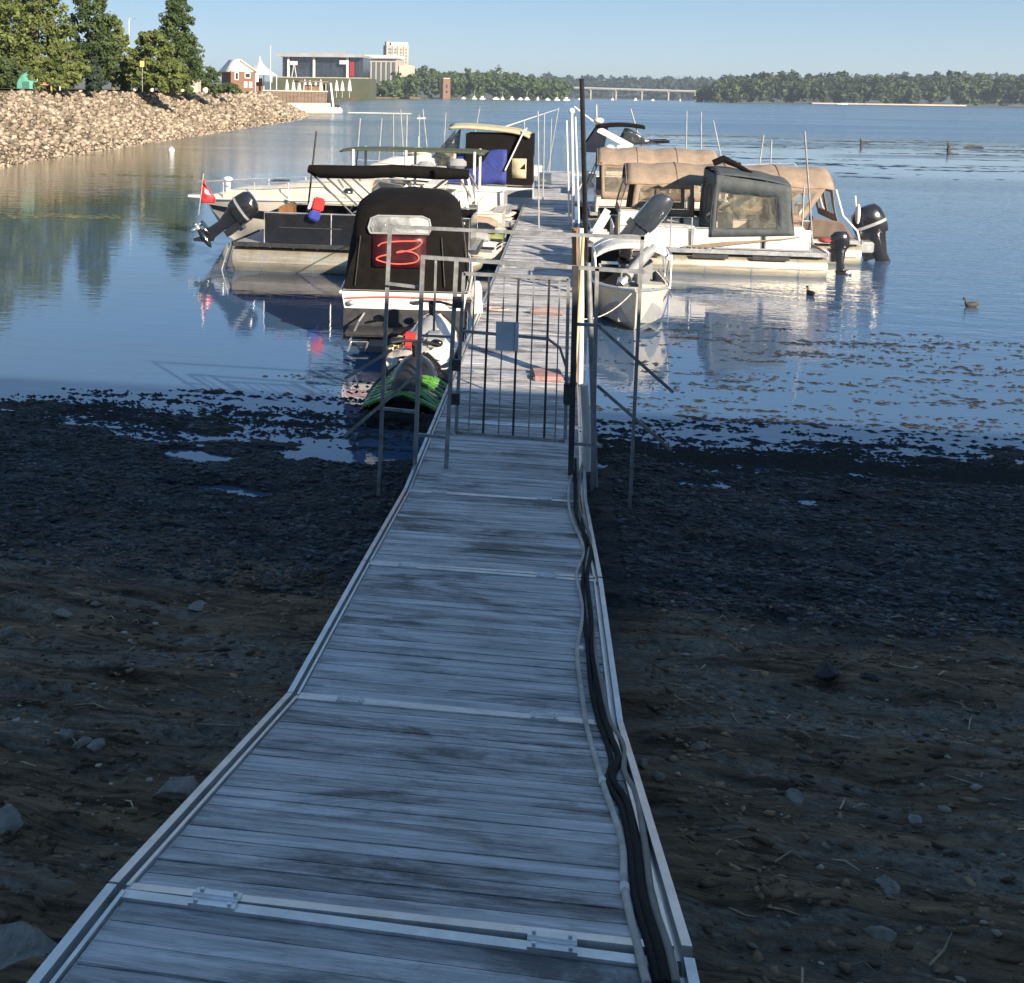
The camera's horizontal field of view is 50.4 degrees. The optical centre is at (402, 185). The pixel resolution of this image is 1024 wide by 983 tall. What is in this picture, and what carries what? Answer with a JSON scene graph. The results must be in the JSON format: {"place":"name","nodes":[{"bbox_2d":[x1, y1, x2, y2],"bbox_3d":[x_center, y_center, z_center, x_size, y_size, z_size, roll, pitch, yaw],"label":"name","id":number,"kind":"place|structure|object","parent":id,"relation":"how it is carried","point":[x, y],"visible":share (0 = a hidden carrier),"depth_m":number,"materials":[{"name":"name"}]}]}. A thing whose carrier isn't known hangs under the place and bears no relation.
{"place":"outdoors","nodes":[
{"label":"outdoors","id":0,"kind":"place"},
{"bbox_2d":[0,88,157,90],"bbox_3d":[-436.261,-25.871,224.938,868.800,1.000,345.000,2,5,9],"label":"bank lawn","id":1,"kind":"structure","parent":0,"point":[72,88],"depth_m":123.53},
{"bbox_2d":[0,56,27,89],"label":"shrub","id":2,"kind":"object","parent":1,"relation":"on","point":[9,79],"visible":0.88,"depth_m":90.89,"materials":[{"name":"green plant"}]},
{"bbox_2d":[0,0,45,72],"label":"broadleaf tree","id":3,"kind":"object","parent":1,"relation":"on","point":[13,42],"visible":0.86,"depth_m":93.69,"materials":[{"name":"green plant"}]},
{"bbox_2d":[0,0,80,74],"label":"broadleaf tree","id":4,"kind":"object","parent":1,"relation":"on","point":[51,32],"visible":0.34,"depth_m":102.20,"materials":[{"name":"green plant"}]},
{"bbox_2d":[26,55,65,92],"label":"shrub","id":5,"kind":"object","parent":1,"relation":"on","point":[43,73],"visible":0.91,"depth_m":88.30,"materials":[{"name":"green plant"}]},
{"bbox_2d":[64,0,125,79],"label":"dark tree","id":6,"kind":"object","parent":1,"relation":"on","point":[98,42],"visible":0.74,"depth_m":108.09,"materials":[{"name":"green plant"}]},
{"bbox_2d":[103,15,130,90],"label":"broadleaf tree","id":7,"kind":"object","parent":1,"relation":"on","point":[119,31],"visible":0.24,"depth_m":114.86,"materials":[{"name":"green plant"}]},
{"bbox_2d":[125,29,176,93],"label":"broadleaf tree","id":8,"kind":"object","parent":1,"relation":"on","point":[148,41],"visible":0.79,"depth_m":111.73,"materials":[{"name":"green plant"}]},
{"bbox_2d":[201,66,222,94],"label":"shrub","id":9,"kind":"object","parent":1,"relation":"on","point":[209,77],"visible":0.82,"depth_m":131.94,"materials":[{"name":"green plant"}]},
{"bbox_2d":[219,59,257,91],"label":"cottage","id":10,"kind":"structure","parent":1,"relation":"on","point":[240,73],"depth_m":211.35,"materials":[{"name":"red brick"}]},
{"bbox_2d":[253,56,276,90],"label":"event tent","id":11,"kind":"object","parent":1,"relation":"on","point":[261,68],"visible":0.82,"depth_m":217.06,"materials":[{"name":"white fabric"}]},
{"bbox_2d":[0,90,300,165],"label":"riprap slope","id":12,"kind":"structure","parent":0,"point":[41,145],"depth_m":81.47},
{"bbox_2d":[16,72,36,89],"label":"pop up shelter","id":13,"kind":"object","parent":12,"relation":"on","point":[24,82],"visible":0.85,"depth_m":87.73,"materials":[{"name":"teal fabric"}]},
{"bbox_2d":[38,40,90,93],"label":"young tree","id":14,"kind":"object","parent":12,"relation":"on","point":[57,51],"visible":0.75,"depth_m":90.25,"materials":[{"name":"green plant"}]},
{"bbox_2d":[85,56,108,93],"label":"spruce","id":15,"kind":"object","parent":12,"relation":"on","point":[95,83],"visible":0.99,"depth_m":96.53,"materials":[{"name":"green plant"}]},
{"bbox_2d":[0,88,311,166],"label":"riprap stones","id":16,"kind":"object","parent":12,"relation":"on","point":[204,117],"visible":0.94,"depth_m":95.21,"materials":[{"name":"stone"}]},
{"bbox_2d":[148,60,194,95],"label":"shrub","id":17,"kind":"object","parent":12,"relation":"on","point":[176,76],"visible":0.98,"depth_m":109.61,"materials":[{"name":"green plant"}]},
{"bbox_2d":[156,0,205,94],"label":"conifer tree","id":18,"kind":"object","parent":12,"relation":"on","point":[175,18],"visible":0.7,"depth_m":121.16,"materials":[{"name":"green plant"}]},
{"bbox_2d":[256,90,329,112],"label":"sea wall","id":19,"kind":"structure","parent":12,"relation":"on","point":[311,101],"depth_m":240.71,"materials":[{"name":"concrete"}]},
{"bbox_2d":[27,883,699,982],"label":"dock section","id":20,"kind":"object","parent":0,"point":[203,935],"visible":0.96,"depth_m":3.20,"materials":[{"name":"grey wood"}]},
{"bbox_2d":[580,495,660,982],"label":"power cable","id":21,"kind":"object","parent":20,"relation":"attached to","point":[647,941],"visible":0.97,"depth_m":4.39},
{"bbox_2d":[330,97,423,103],"bbox_3d":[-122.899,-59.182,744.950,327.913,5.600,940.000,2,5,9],"label":"shoreline","id":22,"kind":"structure","parent":0,"point":[339,99],"depth_m":760.41,"materials":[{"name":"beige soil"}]},
{"bbox_2d":[272,51,375,98],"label":"event hall","id":23,"kind":"structure","parent":22,"relation":"on","point":[340,67],"depth_m":822.10,"materials":[{"name":"white concrete"}]},
{"bbox_2d":[366,55,414,96],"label":"office block","id":24,"kind":"structure","parent":22,"relation":"on","point":[383,67],"depth_m":997.09,"materials":[{"name":"concrete"}]},
{"bbox_2d":[376,71,419,96],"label":"shore thicket","id":25,"kind":"object","parent":22,"relation":"on","point":[398,85],"visible":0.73,"depth_m":958.90,"materials":[{"name":"green plant"}]},
{"bbox_2d":[383,41,414,85],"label":"tower block","id":26,"kind":"structure","parent":22,"relation":"on","point":[397,48],"depth_m":1136.15,"materials":[{"name":"concrete"}]},
{"bbox_2d":[440,78,449,98],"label":"brick tower","id":27,"kind":"structure","parent":0,"point":[444,88],"depth_m":1138.16,"materials":[{"name":"brick"}]},
{"bbox_2d":[478,222,504,253],"bbox_3d":[1.302,1.315,30.262,3.130,1.192,1.157,2,5,9],"label":"jet ski","id":28,"kind":"object","parent":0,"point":[495,237],"visible":0.12,"depth_m":29.93,"materials":[{"name":"yellow plastic"}]},
{"bbox_2d":[0,401,1023,982],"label":"lakebed","id":29,"kind":"structure","parent":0,"point":[644,725],"depth_m":7.09,"materials":[{"name":"soil"}]},
{"bbox_2d":[0,803,23,834],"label":"rock","id":30,"kind":"object","parent":29,"relation":"on","point":[11,819],"visible":1,"depth_m":5.41,"materials":[{"name":"grey stone"}]},
{"bbox_2d":[0,921,57,969],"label":"rock","id":31,"kind":"object","parent":29,"relation":"on","point":[24,940],"visible":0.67,"depth_m":4.43,"materials":[{"name":"grey stone"}]},
{"bbox_2d":[86,738,105,752],"bbox_3d":[-1.787,3.271,6.285,0.112,0.058,0.109,-7,14,-18],"label":"rock","id":32,"kind":"object","parent":29,"relation":"on","point":[96,745],"visible":1,"depth_m":6.27,"materials":[{"name":"grey stone"}]},
{"bbox_2d":[152,775,199,800],"bbox_3d":[-1.234,3.288,5.883,0.262,0.092,0.174,0,5,-13],"label":"rock","id":33,"kind":"object","parent":29,"relation":"on","point":[181,788],"visible":0.89,"depth_m":5.84,"materials":[{"name":"grey stone"}]},
{"bbox_2d":[109,693,691,977],"bbox_3d":[0.114,2.643,4.636,1.840,0.163,2.652,1,-13,7],"label":"dock section","id":34,"kind":"object","parent":29,"relation":"on","point":[490,824],"visible":0.79,"depth_m":4.15,"materials":[{"name":"grey wood"}]},
{"bbox_2d":[360,337,447,431],"bbox_3d":[0.147,2.859,15.621,1.157,1.192,2.442,2,5,9],"label":"jet ski","id":35,"kind":"object","parent":29,"relation":"on","point":[433,381],"visible":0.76,"depth_m":14.76,"materials":[{"name":"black plastic"}]},
{"bbox_2d":[386,299,458,375],"bbox_3d":[0.444,2.529,17.914,1.157,1.192,2.380,2,5,11],"label":"jet ski","id":36,"kind":"object","parent":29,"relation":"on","point":[400,353],"visible":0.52,"depth_m":17.20,"materials":[{"name":"grey plastic"}]},
{"bbox_2d":[343,224,673,509],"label":"security gate","id":37,"kind":"structure","parent":29,"relation":"on","point":[569,394],"depth_m":11.43,"materials":[{"name":"metal"}]},
{"bbox_2d":[495,321,518,350],"bbox_3d":[1.103,1.596,11.394,0.240,0.310,0.019,1,5,6],"label":"sign plate","id":38,"kind":"object","parent":37,"relation":"attached to","point":[507,335],"visible":1,"depth_m":11.39,"materials":[{"name":"metal"}]},
{"bbox_2d":[0,400,1023,639],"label":"weed mat","id":39,"kind":"object","parent":29,"relation":"on","point":[814,562],"visible":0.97,"depth_m":10.90,"materials":[{"name":"plant"}]},
{"bbox_2d":[0,536,1023,982],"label":"mud clods","id":40,"kind":"object","parent":29,"relation":"on","point":[762,890],"visible":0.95,"depth_m":6.34,"materials":[{"name":"soil"}]},
{"bbox_2d":[0,557,1023,982],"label":"dead twigs","id":41,"kind":"object","parent":29,"relation":"on","point":[942,951],"visible":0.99,"depth_m":6.74,"materials":[{"name":"wood"}]},
{"bbox_2d":[456,333,570,375],"bbox_3d":[1.842,2.918,16.877,1.840,0.613,2.476,2,5,9],"label":"dock section","id":42,"kind":"object","parent":29,"relation":"on","point":[523,356],"visible":0.34,"depth_m":16.71,"materials":[{"name":"grey wood"}]},
{"bbox_2d":[11,597,1023,982],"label":"pebbles","id":43,"kind":"object","parent":29,"relation":"on","point":[821,867],"visible":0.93,"depth_m":6.12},
{"bbox_2d":[585,262,597,487],"bbox_3d":[2.150,2.339,12.246,0.233,2.940,0.070,2,5,9],"label":"dock pipe","id":44,"kind":"object","parent":29,"relation":"on","point":[589,308],"visible":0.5,"depth_m":12.18,"materials":[{"name":"metal"}]},
{"bbox_2d":[786,788,804,802],"bbox_3d":[2.098,3.278,5.779,0.083,0.045,0.100,-11,19,-43],"label":"rock","id":45,"kind":"object","parent":29,"relation":"on","point":[795,795],"visible":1,"depth_m":5.77,"materials":[{"name":"grey stone"}]},
{"bbox_2d":[814,659,839,681],"bbox_3d":[2.927,3.353,7.467,0.182,0.078,0.207,-4,10,18],"label":"rock","id":46,"kind":"object","parent":29,"relation":"on","point":[826,671],"visible":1,"depth_m":7.42,"materials":[{"name":"stone"}]},
{"bbox_2d":[861,926,896,942],"bbox_3d":[1.982,3.125,4.487,0.143,0.074,0.075,-5,-3,15],"label":"rock","id":47,"kind":"object","parent":29,"relation":"on","point":[884,933],"visible":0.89,"depth_m":4.47,"materials":[{"name":"grey stone"}]},
{"bbox_2d":[875,874,899,893],"bbox_3d":[2.254,3.260,4.981,0.146,0.078,0.148,6,-2,-1],"label":"rock","id":48,"kind":"object","parent":29,"relation":"on","point":[888,884],"visible":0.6,"depth_m":4.99,"materials":[{"name":"grey stone"}]},
{"bbox_2d":[0,98,1023,504],"bbox_3d":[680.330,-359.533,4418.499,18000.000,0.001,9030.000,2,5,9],"label":"lake water","id":49,"kind":"structure","parent":0,"point":[148,294],"depth_m":24.18,"materials":[{"name":"liquid"}]},
{"bbox_2d":[0,154,218,219],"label":"drifting weed","id":50,"kind":"object","parent":49,"relation":"on","point":[44,215],"visible":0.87,"depth_m":38.50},
{"bbox_2d":[188,176,447,239],"bbox_3d":[-2.642,0.882,32.253,7.800,2.322,2.586,2,5,9],"label":"cuddy boat","id":51,"kind":"object","parent":49,"relation":"on","point":[268,197],"visible":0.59,"depth_m":31.57,"materials":[{"name":"plastic"}]},
{"bbox_2d":[198,174,215,214],"bbox_3d":[-5.614,0.263,30.950,0.530,1.189,0.153,2,5,9],"label":"red flag","id":52,"kind":"object","parent":51,"relation":"attached to","point":[207,195],"visible":1,"depth_m":30.94,"materials":[{"name":"fabric"}]},
{"bbox_2d":[323,83,342,111],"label":"mooring dolphin","id":53,"kind":"object","parent":49,"relation":"on","point":[335,108],"visible":0.54,"depth_m":250.28,"materials":[{"name":"white"}]},
{"bbox_2d":[190,165,484,274],"bbox_3d":[-1.701,0.822,27.840,7.838,2.925,2.554,2,5,9],"label":"pontoon boat","id":54,"kind":"object","parent":49,"relation":"on","point":[291,237],"visible":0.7,"depth_m":26.81,"materials":[{"name":"metal"}]},
{"bbox_2d":[308,197,324,221],"bbox_3d":[-2.118,0.588,26.510,0.445,0.619,0.125,1,5,3],"label":"life jacket","id":55,"kind":"object","parent":54,"relation":"hanging from","point":[317,204],"visible":1,"depth_m":26.47,"materials":[{"name":"red fabric"}]},
{"bbox_2d":[339,186,482,351],"bbox_3d":[0.326,1.447,22.279,2.634,3.087,7.565,1,5,4],"label":"cruiser","id":56,"kind":"object","parent":49,"relation":"on","point":[362,289],"visible":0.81,"depth_m":19.21,"materials":[{"name":"fabric"}]},
{"bbox_2d":[340,146,516,219],"bbox_3d":[0.215,0.105,37.023,7.281,2.778,3.065,2,5,9],"label":"pontoon boat","id":57,"kind":"object","parent":49,"relation":"on","point":[495,195],"visible":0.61,"depth_m":36.16,"materials":[{"name":"metal"}]},
{"bbox_2d":[354,109,556,212],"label":"cruiser","id":58,"kind":"object","parent":49,"relation":"on","point":[507,159],"visible":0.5,"depth_m":41.38,"materials":[{"name":"white plastic"}]},
{"bbox_2d":[431,178,505,227],"bbox_3d":[0.488,0.765,33.081,5.217,2.468,2.186,2,5,9],"label":"runabout","id":59,"kind":"object","parent":49,"relation":"on","point":[497,213],"visible":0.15,"depth_m":32.52,"materials":[{"name":"grey plastic"}]},
{"bbox_2d":[468,232,502,263],"bbox_3d":[0.979,1.408,28.513,3.230,1.192,1.157,2,5,17],"label":"jet ski","id":60,"kind":"object","parent":49,"relation":"on","point":[492,250],"visible":0.09,"depth_m":27.86,"materials":[{"name":"grey plastic"}]},
{"bbox_2d":[404,419,586,504],"bbox_3d":[1.102,3.314,12.070,1.840,0.613,2.476,2,5,9],"label":"dock section","id":61,"kind":"object","parent":49,"relation":"on","point":[479,465],"visible":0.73,"depth_m":11.80,"materials":[{"name":"grey wood"}]},
{"bbox_2d":[363,489,601,584],"bbox_3d":[0.760,3.106,9.584,1.840,0.163,2.640,1,-4,7],"label":"dock section","id":62,"kind":"object","parent":61,"relation":"on","point":[444,529],"visible":0.78,"depth_m":9.34,"materials":[{"name":"grey wood"}]},
{"bbox_2d":[287,560,622,727],"bbox_3d":[0.432,2.975,7.095,1.840,0.163,2.465,2,-2,8],"label":"dock section","id":63,"kind":"object","parent":62,"relation":"on","point":[407,633],"visible":0.89,"depth_m":6.82,"materials":[{"name":"grey wood"}]},
{"bbox_2d":[580,383,590,471],"bbox_3d":[1.980,2.625,11.687,0.148,0.958,0.100,2,5,9],"label":"dock pipe","id":64,"kind":"object","parent":61,"relation":"attached to","point":[586,428],"visible":0.92,"depth_m":11.65,"materials":[{"name":"grey metal"}]},
{"bbox_2d":[567,445,651,982],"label":"power conduit","id":65,"kind":"object","parent":61,"relation":"on","point":[624,885],"visible":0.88,"depth_m":4.48,"materials":[{"name":"white plastic"}]},
{"bbox_2d":[573,458,670,982],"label":"power cable","id":66,"kind":"object","parent":61,"relation":"on","point":[649,919],"visible":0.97,"depth_m":4.63,"materials":[{"name":"rubber"}]},
{"bbox_2d":[578,463,680,982],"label":"power cable","id":67,"kind":"object","parent":61,"relation":"attached to","point":[666,944],"visible":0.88,"depth_m":4.14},
{"bbox_2d":[433,370,581,431],"bbox_3d":[1.472,3.116,14.474,1.840,0.613,2.476,2,5,9],"label":"dock section","id":68,"kind":"object","parent":49,"relation":"on","point":[506,400],"visible":0.52,"depth_m":14.25,"materials":[{"name":"grey wood"}]},
{"bbox_2d":[532,368,563,381],"bbox_3d":[2.075,2.720,15.475,0.420,0.070,0.500,1,5,3],"label":"red mat","id":69,"kind":"object","parent":68,"relation":"on","point":[538,374],"visible":0.9,"depth_m":15.35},
{"bbox_2d":[576,237,584,370],"bbox_3d":[2.137,1.774,13.217,0.120,2.300,0.044,2,5,9],"label":"dock pipe","id":70,"kind":"object","parent":68,"relation":"on","point":[580,276],"visible":0.4,"depth_m":13.15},
{"bbox_2d":[578,228,583,383],"bbox_3d":[2.473,1.685,14.985,0.125,2.188,0.080,2,5,9],"label":"water pipe","id":71,"kind":"object","parent":68,"relation":"on","point":[580,350],"visible":0.64,"depth_m":14.98,"materials":[{"name":"white plastic"}]},
{"bbox_2d":[0,322,1023,488],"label":"floating weed","id":72,"kind":"object","parent":49,"relation":"on","point":[815,462],"visible":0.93,"depth_m":14.27,"materials":[{"name":"plant"}]},
{"bbox_2d":[471,306,571,338],"bbox_3d":[2.213,2.720,19.281,1.840,0.613,2.476,2,5,9],"label":"dock section","id":73,"kind":"object","parent":49,"relation":"on","point":[525,322],"visible":0.3,"depth_m":19.24,"materials":[{"name":"grey wood"}]},
{"bbox_2d":[530,306,563,315],"bbox_3d":[2.662,2.326,19.935,0.620,0.180,0.209,2,5,9],"label":"rope coil","id":74,"kind":"object","parent":73,"relation":"on","point":[543,310],"visible":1,"depth_m":19.88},
{"bbox_2d":[482,284,571,309],"bbox_3d":[2.583,2.522,21.684,1.840,0.613,2.476,2,5,9],"label":"dock section","id":75,"kind":"object","parent":49,"relation":"on","point":[525,296],"visible":0.43,"depth_m":21.65,"materials":[{"name":"wood"}]},
{"bbox_2d":[490,266,571,287],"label":"dock section","id":76,"kind":"object","parent":49,"relation":"on","point":[533,271],"visible":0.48,"depth_m":24.29,"materials":[{"name":"wood"}]},
{"bbox_2d":[498,251,571,268],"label":"dock section","id":77,"kind":"object","parent":49,"relation":"on","point":[558,258],"visible":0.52,"depth_m":26.80,"materials":[{"name":"wood"}]},
{"bbox_2d":[504,239,571,253],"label":"dock section","id":78,"kind":"object","parent":49,"relation":"on","point":[537,246],"visible":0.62,"depth_m":28.86,"materials":[{"name":"wood"}]},
{"bbox_2d":[537,111,539,227],"bbox_3d":[4.135,0.019,32.864,0.193,4.541,0.052,2,5,9],"label":"dock pole","id":79,"kind":"object","parent":49,"relation":"in","point":[538,168],"visible":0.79,"depth_m":32.79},
{"bbox_2d":[509,228,571,241],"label":"dock section","id":80,"kind":"object","parent":49,"relation":"on","point":[538,237],"visible":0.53,"depth_m":30.86,"materials":[{"name":"wood"}]},
{"bbox_2d":[514,219,571,230],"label":"dock section","id":81,"kind":"object","parent":49,"relation":"on","point":[544,225],"visible":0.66,"depth_m":33.62,"materials":[{"name":"wood"}]},
{"bbox_2d":[517,211,571,220],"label":"dock section","id":82,"kind":"object","parent":49,"relation":"on","point":[544,216],"visible":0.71,"depth_m":36.08,"materials":[{"name":"wood"}]},
{"bbox_2d":[521,204,571,212],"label":"dock section","id":83,"kind":"object","parent":49,"relation":"on","point":[546,209],"visible":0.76,"depth_m":38.46,"materials":[{"name":"wood"}]},
{"bbox_2d":[524,198,571,205],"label":"dock section","id":84,"kind":"object","parent":49,"relation":"on","point":[553,202],"visible":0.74,"depth_m":40.86,"materials":[{"name":"wood"}]},
{"bbox_2d":[566,120,569,224],"bbox_3d":[5.176,0.106,33.726,0.267,4.253,0.060,2,5,9],"label":"stake","id":85,"kind":"object","parent":49,"relation":"in","point":[568,172],"visible":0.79,"depth_m":33.66,"materials":[{"name":"white metal"}]},
{"bbox_2d":[568,108,574,227],"bbox_3d":[5.127,-0.006,32.709,0.323,4.648,0.185,2,5,9],"label":"stake","id":86,"kind":"object","parent":49,"relation":"in","point":[571,111],"visible":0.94,"depth_m":32.62,"materials":[{"name":"white plastic"}]},
{"bbox_2d":[574,117,579,227],"bbox_3d":[5.146,0.200,31.708,0.323,4.407,0.064,2,5,9],"label":"stake","id":87,"kind":"object","parent":49,"relation":"in","point":[578,208],"visible":0.6,"depth_m":31.64,"materials":[{"name":"white metal"}]},
{"bbox_2d":[579,79,587,317],"bbox_3d":[3.675,0.589,21.816,0.360,5.459,0.110,2,5,9],"label":"dock pole","id":88,"kind":"object","parent":49,"relation":"in","point":[583,155],"visible":0.64,"depth_m":21.72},
{"bbox_2d":[541,87,695,100],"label":"river bridge","id":89,"kind":"structure","parent":49,"relation":"on","point":[617,89],"depth_m":1933.99,"materials":[{"name":"concrete"}]},
{"bbox_2d":[588,193,673,286],"bbox_3d":[5.299,1.375,25.899,2.282,2.447,1.700,2,5,11],"label":"skiff","id":90,"kind":"object","parent":49,"relation":"on","point":[652,214],"visible":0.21,"depth_m":25.53,"materials":[{"name":"grey plastic"}]},
{"bbox_2d":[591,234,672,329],"bbox_3d":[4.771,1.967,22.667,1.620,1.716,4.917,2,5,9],"label":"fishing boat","id":91,"kind":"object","parent":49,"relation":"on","point":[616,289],"visible":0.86,"depth_m":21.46,"materials":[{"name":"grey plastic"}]},
{"bbox_2d":[579,147,762,220],"bbox_3d":[9.449,0.332,36.741,6.874,3.214,2.554,2,5,9],"label":"pontoon boat","id":92,"kind":"object","parent":49,"relation":"on","point":[607,158],"visible":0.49,"depth_m":35.93,"materials":[{"name":"fabric"}]},
{"bbox_2d":[574,105,797,211],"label":"cruiser","id":93,"kind":"object","parent":49,"relation":"on","point":[598,135],"visible":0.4,"depth_m":43.08,"materials":[{"name":"white plastic"}]},
{"bbox_2d":[610,155,852,277],"bbox_3d":[8.529,0.793,28.741,6.469,3.237,2.483,2,5,9],"label":"pontoon boat","id":94,"kind":"object","parent":49,"relation":"on","point":[773,240],"visible":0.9,"depth_m":27.68,"materials":[{"name":"metal"}]},
{"bbox_2d":[588,162,889,264],"bbox_3d":[9.842,1.078,31.159,9.118,3.413,2.554,2,5,9],"label":"pontoon boat","id":95,"kind":"object","parent":49,"relation":"on","point":[869,224],"visible":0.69,"depth_m":30.23,"materials":[{"name":"metal"}]},
{"bbox_2d":[804,131,813,245],"bbox_3d":[10.888,0.648,28.831,0.506,4.172,0.052,2,5,9],"label":"dock pole","id":96,"kind":"object","parent":49,"relation":"in","point":[808,188],"visible":0.6,"depth_m":28.77,"materials":[{"name":"metal"}]},
{"bbox_2d":[641,134,1023,179],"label":"weed bed","id":97,"kind":"object","parent":49,"relation":"on","point":[839,164],"visible":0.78,"depth_m":92.90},
{"bbox_2d":[0,0,1023,80],"label":"sky","id":98,"kind":"structure","parent":0,"point":[655,39],"materials":[{"name":"blue"}]},
{"bbox_2d":[44,79,1023,104],"bbox_3d":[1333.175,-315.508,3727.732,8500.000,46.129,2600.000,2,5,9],"label":"distant hills","id":99,"kind":"structure","parent":0,"point":[267,87],"depth_m":2678.34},
{"bbox_2d":[417,95,1023,106],"bbox_3d":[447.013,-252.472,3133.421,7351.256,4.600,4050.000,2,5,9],"label":"shore","id":100,"kind":"structure","parent":0,"point":[795,102],"depth_m":1656.08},
{"bbox_2d":[414,64,573,99],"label":"wood","id":101,"kind":"object","parent":100,"relation":"on","point":[512,84],"visible":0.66,"depth_m":1183.76,"materials":[{"name":"green"}]},
{"bbox_2d":[531,71,721,99],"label":"distant wood","id":102,"kind":"object","parent":100,"relation":"on","point":[631,82],"visible":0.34,"depth_m":2482.34,"materials":[{"name":"green"}]},
{"bbox_2d":[648,71,1017,104],"bbox_3d":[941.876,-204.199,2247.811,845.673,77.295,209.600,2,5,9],"label":"ridge","id":103,"kind":"structure","parent":100,"relation":"on","point":[686,83],"depth_m":2265.59,"materials":[{"name":"green plant"}]},
{"bbox_2d":[693,69,1023,105],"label":"wood","id":104,"kind":"object","parent":100,"relation":"on","point":[958,88],"visible":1,"depth_m":1274.21,"materials":[{"name":"green"}]},
{"bbox_2d":[808,102,965,105],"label":"sand beach","id":105,"kind":"structure","parent":0,"point":[892,104],"depth_m":1229.52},
{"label":"shore ground","id":106,"kind":"structure","parent":0,"visible":0},
{"bbox_2d":[572,228,578,384],"bbox_3d":[2.450,2.228,15.236,0.206,3.262,0.170,2,5,9],"label":"mooring post","id":107,"kind":"object","parent":106,"relation":"on","point":[575,253],"visible":0.15,"depth_m":15.07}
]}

